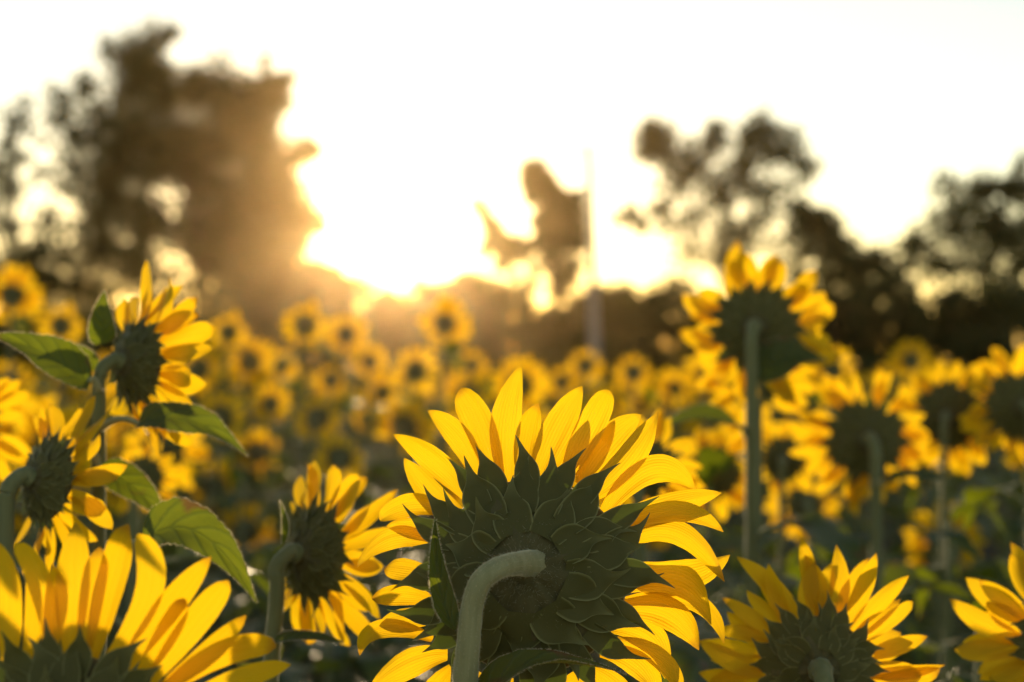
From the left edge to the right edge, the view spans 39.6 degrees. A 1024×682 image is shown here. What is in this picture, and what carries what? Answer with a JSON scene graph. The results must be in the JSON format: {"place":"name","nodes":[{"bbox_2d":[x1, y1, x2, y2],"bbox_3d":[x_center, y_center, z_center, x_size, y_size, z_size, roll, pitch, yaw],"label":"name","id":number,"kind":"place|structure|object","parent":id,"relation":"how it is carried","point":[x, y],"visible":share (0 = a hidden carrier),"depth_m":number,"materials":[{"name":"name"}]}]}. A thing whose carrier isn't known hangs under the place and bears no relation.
{"place":"outdoors","nodes":[
{"label":"outdoors","id":0,"kind":"place"},
{"bbox_2d":[0,0,1023,365],"label":"sky","id":1,"kind":"structure","parent":0,"point":[419,110],"materials":[{"name":"white"}]},
{"bbox_2d":[55,366,1023,681],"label":"ground","id":2,"kind":"structure","parent":0,"point":[985,550],"depth_m":15.49,"materials":[{"name":"green plant"}]},
{"bbox_2d":[0,377,56,578],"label":"sunflower","id":3,"kind":"object","parent":2,"relation":"on","point":[14,449],"visible":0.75,"depth_m":1.74,"materials":[{"name":"yellow plant"}]},
{"bbox_2d":[0,263,58,536],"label":"sunflower","id":4,"kind":"object","parent":2,"relation":"on","point":[16,298],"visible":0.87,"depth_m":7.09,"materials":[{"name":"yellow plant"}]},
{"bbox_2d":[0,395,58,628],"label":"sunflower","id":5,"kind":"object","parent":2,"relation":"on","point":[9,428],"visible":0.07,"depth_m":5.36,"materials":[{"name":"yellow plant"}]},
{"bbox_2d":[0,301,59,380],"bbox_3d":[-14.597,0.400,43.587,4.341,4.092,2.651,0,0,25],"label":"sunflower","id":6,"kind":"object","parent":2,"relation":"on","point":[34,329],"visible":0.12,"depth_m":43.50,"materials":[{"name":"yellow plant"}]},
{"bbox_2d":[0,94,65,304],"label":"thin tree","id":7,"kind":"object","parent":2,"relation":"on","point":[33,253],"visible":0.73,"depth_m":46.61,"materials":[{"name":"green plant"}]},
{"bbox_2d":[0,463,74,652],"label":"sunflower","id":8,"kind":"object","parent":2,"relation":"on","point":[20,519],"visible":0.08,"depth_m":4.85,"materials":[{"name":"yellow plant"}]},
{"bbox_2d":[5,401,111,646],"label":"sunflower","id":9,"kind":"object","parent":2,"relation":"on","point":[26,433],"visible":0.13,"depth_m":4.39,"materials":[{"name":"yellow plant"}]},
{"bbox_2d":[36,301,89,544],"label":"sunflower","id":10,"kind":"object","parent":2,"relation":"on","point":[58,322],"visible":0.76,"depth_m":8.30,"materials":[{"name":"yellow plant"}]},
{"bbox_2d":[21,296,137,390],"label":"shrub","id":11,"kind":"object","parent":2,"relation":"on","point":[82,313],"visible":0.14,"depth_m":42.50,"materials":[{"name":"brown plant"}]},
{"bbox_2d":[0,260,247,659],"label":"sunflower","id":12,"kind":"object","parent":2,"relation":"on","point":[142,361],"visible":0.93,"depth_m":1.48,"materials":[{"name":"yellow plant"}]},
{"bbox_2d":[0,396,257,667],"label":"sunflower","id":13,"kind":"object","parent":2,"relation":"on","point":[45,478],"visible":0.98,"depth_m":1.39,"materials":[{"name":"yellow plant"}]},
{"bbox_2d":[84,430,189,677],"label":"sunflower","id":14,"kind":"object","parent":2,"relation":"on","point":[112,500],"visible":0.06,"depth_m":4.71,"materials":[{"name":"yellow plant"}]},
{"bbox_2d":[106,408,176,573],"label":"sunflower","id":15,"kind":"object","parent":2,"relation":"on","point":[118,429],"visible":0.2,"depth_m":6.66,"materials":[{"name":"yellow plant"}]},
{"bbox_2d":[0,523,290,681],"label":"sunflower","id":16,"kind":"object","parent":2,"relation":"on","point":[72,600],"visible":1,"depth_m":0.93,"materials":[{"name":"yellow plant"}]},
{"bbox_2d":[22,440,268,681],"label":"sunflower","id":17,"kind":"object","parent":2,"relation":"on","point":[160,474],"visible":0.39,"depth_m":2.29,"materials":[{"name":"yellow plant"}]},
{"bbox_2d":[109,428,237,681],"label":"sunflower","id":18,"kind":"object","parent":2,"relation":"on","point":[180,452],"visible":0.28,"depth_m":4.25,"materials":[{"name":"yellow plant"}]},
{"bbox_2d":[1,15,350,397],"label":"broadleaf tree","id":19,"kind":"object","parent":2,"relation":"on","point":[274,222],"visible":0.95,"depth_m":49.35,"materials":[{"name":"green plant"}]},
{"bbox_2d":[115,498,267,678],"bbox_3d":[-0.964,1.117,4.178,0.541,1.308,0.598,0,0,-13],"label":"sunflower plant","id":20,"kind":"object","parent":2,"relation":"on","point":[206,583],"visible":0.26,"depth_m":4.21,"materials":[{"name":"green plant"}]},
{"bbox_2d":[184,344,226,653],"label":"sunflower","id":21,"kind":"object","parent":2,"relation":"on","point":[201,367],"visible":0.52,"depth_m":7.92,"materials":[{"name":"yellow plant"}]},
{"bbox_2d":[174,386,267,574],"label":"sunflower plant","id":22,"kind":"object","parent":2,"relation":"on","point":[229,455],"visible":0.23,"depth_m":7.80,"materials":[{"name":"green plant"}]},
{"bbox_2d":[179,390,263,673],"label":"sunflower","id":23,"kind":"object","parent":2,"relation":"on","point":[220,405],"visible":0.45,"depth_m":6.80,"materials":[{"name":"yellow plant"}]},
{"bbox_2d":[187,456,264,628],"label":"sunflower","id":24,"kind":"object","parent":2,"relation":"on","point":[204,487],"visible":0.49,"depth_m":7.03,"materials":[{"name":"yellow plant"}]},
{"bbox_2d":[166,465,291,667],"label":"sunflower plant","id":25,"kind":"object","parent":2,"relation":"on","point":[253,557],"visible":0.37,"depth_m":5.79,"materials":[{"name":"green plant"}]},
{"bbox_2d":[203,309,254,575],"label":"sunflower","id":26,"kind":"object","parent":2,"relation":"on","point":[226,332],"visible":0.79,"depth_m":8.63,"materials":[{"name":"yellow plant"}]},
{"bbox_2d":[205,337,284,527],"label":"sunflower","id":27,"kind":"object","parent":2,"relation":"on","point":[243,371],"visible":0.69,"depth_m":8.71,"materials":[{"name":"yellow plant"}]},
{"bbox_2d":[201,501,289,668],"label":"sunflower","id":28,"kind":"object","parent":2,"relation":"on","point":[252,534],"visible":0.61,"depth_m":6.35,"materials":[{"name":"yellow plant"}]},
{"bbox_2d":[192,284,310,407],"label":"shrub","id":29,"kind":"object","parent":2,"relation":"on","point":[255,312],"visible":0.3,"depth_m":42.37,"materials":[{"name":"brown plant"}]},
{"bbox_2d":[223,450,292,631],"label":"sunflower plant","id":30,"kind":"object","parent":2,"relation":"on","point":[258,612],"visible":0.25,"depth_m":7.00,"materials":[{"name":"green plant"}]},
{"bbox_2d":[228,425,290,632],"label":"sunflower","id":31,"kind":"object","parent":2,"relation":"on","point":[257,461],"visible":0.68,"depth_m":7.95,"materials":[{"name":"yellow plant"}]},
{"bbox_2d":[205,546,332,662],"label":"sunflower plant","id":32,"kind":"object","parent":2,"relation":"on","point":[268,555],"visible":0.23,"depth_m":4.67,"materials":[{"name":"green plant"}]},
{"bbox_2d":[236,383,308,541],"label":"sunflower","id":33,"kind":"object","parent":2,"relation":"on","point":[271,404],"visible":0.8,"depth_m":7.66,"materials":[{"name":"yellow plant"}]},
{"bbox_2d":[241,348,307,525],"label":"sunflower","id":34,"kind":"object","parent":2,"relation":"on","point":[282,369],"visible":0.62,"depth_m":10.01,"materials":[{"name":"yellow plant"}]},
{"bbox_2d":[225,491,369,676],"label":"sunflower plant","id":35,"kind":"object","parent":2,"relation":"on","point":[246,609],"visible":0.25,"depth_m":5.04,"materials":[{"name":"green plant"}]},
{"bbox_2d":[268,299,339,665],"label":"sunflower","id":36,"kind":"object","parent":2,"relation":"on","point":[304,326],"visible":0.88,"depth_m":7.91,"materials":[{"name":"yellow plant"}]},
{"bbox_2d":[259,394,356,674],"bbox_3d":[-0.937,1.092,6.781,0.426,1.672,0.519,0,0,35],"label":"sunflower","id":37,"kind":"object","parent":2,"relation":"on","point":[317,420],"visible":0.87,"depth_m":6.86,"materials":[{"name":"yellow plant"}]},
{"bbox_2d":[268,272,353,403],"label":"shrub","id":38,"kind":"object","parent":2,"relation":"on","point":[301,293],"visible":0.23,"depth_m":44.76,"materials":[{"name":"brown plant"}]},
{"bbox_2d":[290,363,366,530],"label":"sunflower","id":39,"kind":"object","parent":2,"relation":"on","point":[329,380],"visible":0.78,"depth_m":9.51,"materials":[{"name":"yellow plant"}]},
{"bbox_2d":[263,460,397,681],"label":"sunflower","id":40,"kind":"object","parent":2,"relation":"on","point":[311,559],"visible":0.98,"depth_m":1.43,"materials":[{"name":"yellow plant"}]},
{"bbox_2d":[288,433,388,681],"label":"sunflower","id":41,"kind":"object","parent":2,"relation":"on","point":[341,457],"visible":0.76,"depth_m":5.87,"materials":[{"name":"yellow plant"}]},
{"bbox_2d":[314,315,374,540],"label":"sunflower","id":42,"kind":"object","parent":2,"relation":"on","point":[345,334],"visible":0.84,"depth_m":10.97,"materials":[{"name":"yellow plant"}]},
{"bbox_2d":[278,519,417,681],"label":"sunflower plant","id":43,"kind":"object","parent":2,"relation":"on","point":[328,651],"visible":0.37,"depth_m":3.48,"materials":[{"name":"green plant"}]},
{"bbox_2d":[288,491,413,662],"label":"sunflower plant","id":44,"kind":"object","parent":2,"relation":"on","point":[387,644],"visible":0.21,"depth_m":4.00,"materials":[{"name":"green plant"}]},
{"bbox_2d":[308,272,397,403],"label":"shrub","id":45,"kind":"object","parent":2,"relation":"on","point":[339,288],"visible":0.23,"depth_m":45.37,"materials":[{"name":"yellow plant"}]},
{"bbox_2d":[339,343,399,581],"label":"sunflower","id":46,"kind":"object","parent":2,"relation":"on","point":[369,361],"visible":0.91,"depth_m":9.52,"materials":[{"name":"yellow plant"}]},
{"bbox_2d":[355,374,410,605],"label":"sunflower","id":47,"kind":"object","parent":2,"relation":"on","point":[380,396],"visible":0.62,"depth_m":9.71,"materials":[{"name":"yellow plant"}]},
{"bbox_2d":[347,282,435,400],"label":"shrub","id":48,"kind":"object","parent":2,"relation":"on","point":[395,302],"visible":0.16,"depth_m":46.23,"materials":[{"name":"yellow plant"}]},
{"bbox_2d":[343,404,452,681],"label":"sunflower plant","id":49,"kind":"object","parent":2,"relation":"on","point":[393,466],"visible":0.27,"depth_m":6.00,"materials":[{"name":"green plant"}]},
{"bbox_2d":[359,395,438,681],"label":"sunflower","id":50,"kind":"object","parent":2,"relation":"on","point":[411,417],"visible":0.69,"depth_m":6.72,"materials":[{"name":"yellow plant"}]},
{"bbox_2d":[376,346,454,556],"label":"sunflower","id":51,"kind":"object","parent":2,"relation":"on","point":[413,360],"visible":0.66,"depth_m":8.54,"materials":[{"name":"yellow plant"}]},
{"bbox_2d":[392,272,474,403],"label":"shrub","id":52,"kind":"object","parent":2,"relation":"on","point":[424,289],"visible":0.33,"depth_m":45.37,"materials":[{"name":"yellow plant"}]},
{"bbox_2d":[402,295,471,667],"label":"sunflower","id":53,"kind":"object","parent":2,"relation":"on","point":[446,326],"visible":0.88,"depth_m":7.75,"materials":[{"name":"yellow plant"}]},
{"bbox_2d":[432,348,494,462],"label":"sunflower","id":54,"kind":"object","parent":2,"relation":"on","point":[472,364],"visible":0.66,"depth_m":9.72,"materials":[{"name":"yellow plant"}]},
{"bbox_2d":[440,369,493,455],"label":"sunflower","id":55,"kind":"object","parent":2,"relation":"on","point":[454,385],"visible":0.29,"depth_m":8.67,"materials":[{"name":"yellow plant"}]},
{"bbox_2d":[430,264,506,404],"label":"shrub","id":56,"kind":"object","parent":2,"relation":"on","point":[469,282],"visible":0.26,"depth_m":44.96,"materials":[{"name":"brown plant"}]},
{"bbox_2d":[461,274,552,405],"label":"shrub","id":57,"kind":"object","parent":2,"relation":"on","point":[484,326],"visible":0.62,"depth_m":43.38,"materials":[{"name":"brown plant"}]},
{"bbox_2d":[489,355,548,681],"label":"sunflower","id":58,"kind":"object","parent":2,"relation":"on","point":[534,386],"visible":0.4,"depth_m":5.72,"materials":[{"name":"yellow plant"}]},
{"bbox_2d":[469,156,587,310],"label":"leaning tree","id":59,"kind":"object","parent":2,"relation":"on","point":[557,222],"visible":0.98,"depth_m":45.74,"materials":[{"name":"brown plant"}]},
{"bbox_2d":[43,427,1023,681],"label":"ground cover","id":60,"kind":"object","parent":2,"relation":"on","point":[387,581],"visible":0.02,"depth_m":12.26,"materials":[{"name":"green plant"}]},
{"bbox_2d":[357,366,729,681],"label":"sunflower","id":61,"kind":"object","parent":2,"relation":"on","point":[529,571],"visible":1,"depth_m":1.13,"materials":[{"name":"yellow plant"}]},
{"bbox_2d":[517,297,601,404],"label":"shrub","id":62,"kind":"object","parent":2,"relation":"on","point":[560,347],"visible":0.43,"depth_m":43.72,"materials":[{"name":"brown plant"}]},
{"bbox_2d":[540,366,578,411],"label":"sunflower","id":63,"kind":"object","parent":2,"relation":"on","point":[560,382],"visible":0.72,"depth_m":9.65,"materials":[{"name":"yellow plant"}]},
{"bbox_2d":[545,348,613,418],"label":"sunflower","id":64,"kind":"object","parent":2,"relation":"on","point":[583,365],"visible":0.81,"depth_m":9.38,"materials":[{"name":"yellow plant"}]},
{"bbox_2d":[548,283,630,404],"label":"shrub","id":65,"kind":"object","parent":2,"relation":"on","point":[610,358],"visible":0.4,"depth_m":44.09,"materials":[{"name":"brown plant"}]},
{"bbox_2d":[583,145,600,388],"bbox_3d":[2.262,-1.781,40.038,0.474,7.453,0.340,0,0,24],"label":"utility pole","id":66,"kind":"object","parent":2,"relation":"on","point":[594,339],"visible":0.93,"depth_m":39.92,"materials":[{"name":"wood"}]},
{"bbox_2d":[581,382,630,507],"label":"sunflower","id":67,"kind":"object","parent":2,"relation":"on","point":[621,402],"visible":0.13,"depth_m":8.80,"materials":[{"name":"yellow plant"}]},
{"bbox_2d":[582,275,667,403],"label":"shrub","id":68,"kind":"object","parent":2,"relation":"on","point":[626,296],"visible":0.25,"depth_m":45.33,"materials":[{"name":"brown plant"}]},
{"bbox_2d":[613,354,656,557],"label":"sunflower","id":69,"kind":"object","parent":2,"relation":"on","point":[633,374],"visible":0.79,"depth_m":9.36,"materials":[{"name":"yellow plant"}]},
{"bbox_2d":[619,265,705,403],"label":"shrub","id":70,"kind":"object","parent":2,"relation":"on","point":[656,308],"visible":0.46,"depth_m":44.60,"materials":[{"name":"brown plant"}]},
{"bbox_2d":[647,368,692,549],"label":"sunflower","id":71,"kind":"object","parent":2,"relation":"on","point":[669,384],"visible":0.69,"depth_m":10.09,"materials":[{"name":"yellow plant"}]},
{"bbox_2d":[603,409,738,679],"bbox_3d":[0.168,0.926,1.913,0.394,1.666,0.379,0,0,0],"label":"sunflower","id":72,"kind":"object","parent":2,"relation":"on","point":[663,432],"visible":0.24,"depth_m":1.94,"materials":[{"name":"yellow plant"}]},
{"bbox_2d":[620,427,744,681],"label":"sunflower","id":73,"kind":"object","parent":2,"relation":"on","point":[729,484],"visible":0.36,"depth_m":2.89,"materials":[{"name":"yellow plant"}]},
{"bbox_2d":[659,317,718,404],"bbox_3d":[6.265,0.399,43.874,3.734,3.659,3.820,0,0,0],"label":"sunflower","id":74,"kind":"object","parent":2,"relation":"on","point":[689,351],"visible":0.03,"depth_m":43.24,"materials":[{"name":"yellow plant"}]},
{"bbox_2d":[668,354,727,546],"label":"sunflower","id":75,"kind":"object","parent":2,"relation":"on","point":[694,374],"visible":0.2,"depth_m":8.86,"materials":[{"name":"yellow plant"}]},
{"bbox_2d":[606,102,827,296],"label":"airy tree","id":76,"kind":"object","parent":2,"relation":"on","point":[652,137],"visible":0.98,"depth_m":51.65,"materials":[{"name":"green plant"}]},
{"bbox_2d":[713,404,795,597],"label":"sunflower","id":77,"kind":"object","parent":2,"relation":"on","point":[731,411],"visible":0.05,"depth_m":5.60,"materials":[{"name":"yellow plant"}]},
{"bbox_2d":[693,349,816,600],"bbox_3d":[0.463,0.851,2.558,0.352,1.824,0.422,0,0,-18],"label":"sunflower","id":78,"kind":"object","parent":2,"relation":"on","point":[715,464],"visible":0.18,"depth_m":2.60,"materials":[{"name":"yellow plant"}]},
{"bbox_2d":[660,241,866,681],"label":"sunflower","id":79,"kind":"object","parent":2,"relation":"on","point":[760,324],"visible":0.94,"depth_m":2.23,"materials":[{"name":"yellow plant"}]},
{"bbox_2d":[736,474,840,600],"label":"sunflower","id":80,"kind":"object","parent":2,"relation":"on","point":[800,502],"visible":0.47,"depth_m":4.00,"materials":[{"name":"yellow plant"}]},
{"bbox_2d":[739,421,890,660],"bbox_3d":[0.627,0.973,3.116,0.450,1.585,0.422,0,0,0],"label":"sunflower","id":81,"kind":"object","parent":2,"relation":"on","point":[782,466],"visible":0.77,"depth_m":3.19,"materials":[{"name":"yellow plant"}]},
{"bbox_2d":[698,537,943,681],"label":"sunflower","id":82,"kind":"object","parent":2,"relation":"on","point":[832,623],"visible":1,"depth_m":1.33,"materials":[{"name":"yellow plant"}]},
{"bbox_2d":[807,346,852,520],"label":"sunflower","id":83,"kind":"object","parent":2,"relation":"on","point":[837,369],"visible":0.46,"depth_m":8.48,"materials":[{"name":"yellow plant"}]},
{"bbox_2d":[760,192,903,306],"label":"bushy tree","id":84,"kind":"object","parent":2,"relation":"on","point":[830,243],"visible":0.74,"depth_m":48.82,"materials":[{"name":"green plant"}]},
{"bbox_2d":[805,279,881,406],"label":"shrub","id":85,"kind":"object","parent":2,"relation":"on","point":[830,328],"visible":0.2,"depth_m":43.74,"materials":[{"name":"green plant"}]},
{"bbox_2d":[811,473,899,660],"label":"sunflower","id":86,"kind":"object","parent":2,"relation":"on","point":[850,519],"visible":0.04,"depth_m":5.36,"materials":[{"name":"green plant"}]},
{"bbox_2d":[813,395,938,630],"bbox_3d":[1.518,1.087,5.768,0.523,1.757,0.592,0,0,45],"label":"sunflower","id":87,"kind":"object","parent":2,"relation":"on","point":[926,503],"visible":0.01,"depth_m":5.77,"materials":[{"name":"green plant"}]},
{"bbox_2d":[785,368,976,602],"bbox_3d":[0.655,0.905,2.498,0.444,1.713,0.439,0,0,0],"label":"sunflower","id":88,"kind":"object","parent":2,"relation":"on","point":[873,441],"visible":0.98,"depth_m":2.59,"materials":[{"name":"yellow plant"}]},
{"bbox_2d":[839,258,946,404],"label":"shrub","id":89,"kind":"object","parent":2,"relation":"on","point":[903,313],"visible":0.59,"depth_m":42.36,"materials":[{"name":"green plant"}]},
{"bbox_2d":[856,483,931,602],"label":"sunflower","id":90,"kind":"object","parent":2,"relation":"on","point":[904,490],"visible":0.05,"depth_m":6.91,"materials":[{"name":"green plant"}]},
{"bbox_2d":[882,574,925,664],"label":"sunflower plant","id":91,"kind":"object","parent":2,"relation":"on","point":[908,624],"visible":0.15,"depth_m":3.23,"materials":[{"name":"green plant"}]},
{"bbox_2d":[884,339,939,615],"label":"sunflower","id":92,"kind":"object","parent":2,"relation":"on","point":[907,358],"visible":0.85,"depth_m":8.69,"materials":[{"name":"yellow plant"}]},
{"bbox_2d":[882,460,996,681],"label":"sunflower plant","id":93,"kind":"object","parent":2,"relation":"on","point":[986,572],"visible":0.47,"depth_m":4.59,"materials":[{"name":"green plant"}]},
{"bbox_2d":[899,500,981,681],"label":"sunflower","id":94,"kind":"object","parent":2,"relation":"on","point":[918,545],"visible":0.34,"depth_m":4.88,"materials":[{"name":"yellow plant"}]},
{"bbox_2d":[897,276,988,374],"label":"shrub","id":95,"kind":"object","parent":2,"relation":"on","point":[950,301],"visible":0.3,"depth_m":43.17,"materials":[{"name":"green plant"}]},
{"bbox_2d":[882,359,1004,672],"bbox_3d":[0.912,0.901,2.915,0.365,1.727,0.431,0,0,0],"label":"sunflower","id":96,"kind":"object","parent":2,"relation":"on","point":[943,402],"visible":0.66,"depth_m":2.98,"materials":[{"name":"yellow plant"}]},
{"bbox_2d":[888,471,1017,658],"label":"sunflower plant","id":97,"kind":"object","parent":2,"relation":"on","point":[990,482],"visible":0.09,"depth_m":6.29,"materials":[{"name":"green plant"}]},
{"bbox_2d":[885,147,1023,298],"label":"round tree","id":98,"kind":"object","parent":2,"relation":"on","point":[996,230],"visible":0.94,"depth_m":47.67,"materials":[{"name":"green plant"}]},
{"bbox_2d":[915,503,1012,681],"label":"sunflower plant","id":99,"kind":"object","parent":2,"relation":"on","point":[948,571],"visible":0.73,"depth_m":2.69,"materials":[{"name":"green plant"}]},
{"bbox_2d":[911,345,1023,681],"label":"sunflower","id":100,"kind":"object","parent":2,"relation":"on","point":[994,413],"visible":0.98,"depth_m":2.84,"materials":[{"name":"yellow plant"}]},
{"bbox_2d":[936,457,1023,681],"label":"sunflower","id":101,"kind":"object","parent":2,"relation":"on","point":[976,520],"visible":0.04,"depth_m":5.51,"materials":[{"name":"green plant"}]},
{"bbox_2d":[942,270,1023,376],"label":"shrub","id":102,"kind":"object","parent":2,"relation":"on","point":[1000,302],"visible":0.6,"depth_m":42.06,"materials":[{"name":"green plant"}]},
{"bbox_2d":[949,542,1023,681],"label":"sunflower","id":103,"kind":"object","parent":2,"relation":"on","point":[995,644],"visible":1,"depth_m":1.43,"materials":[{"name":"yellow plant"}]},
{"bbox_2d":[959,443,1023,671],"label":"sunflower plant","id":104,"kind":"object","parent":2,"relation":"on","point":[995,529],"visible":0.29,"depth_m":5.80,"materials":[{"name":"green plant"}]},
{"bbox_2d":[996,445,1023,583],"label":"sunflower","id":105,"kind":"object","parent":2,"relation":"on","point":[1016,527],"visible":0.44,"depth_m":5.31,"materials":[{"name":"yellow plant"}]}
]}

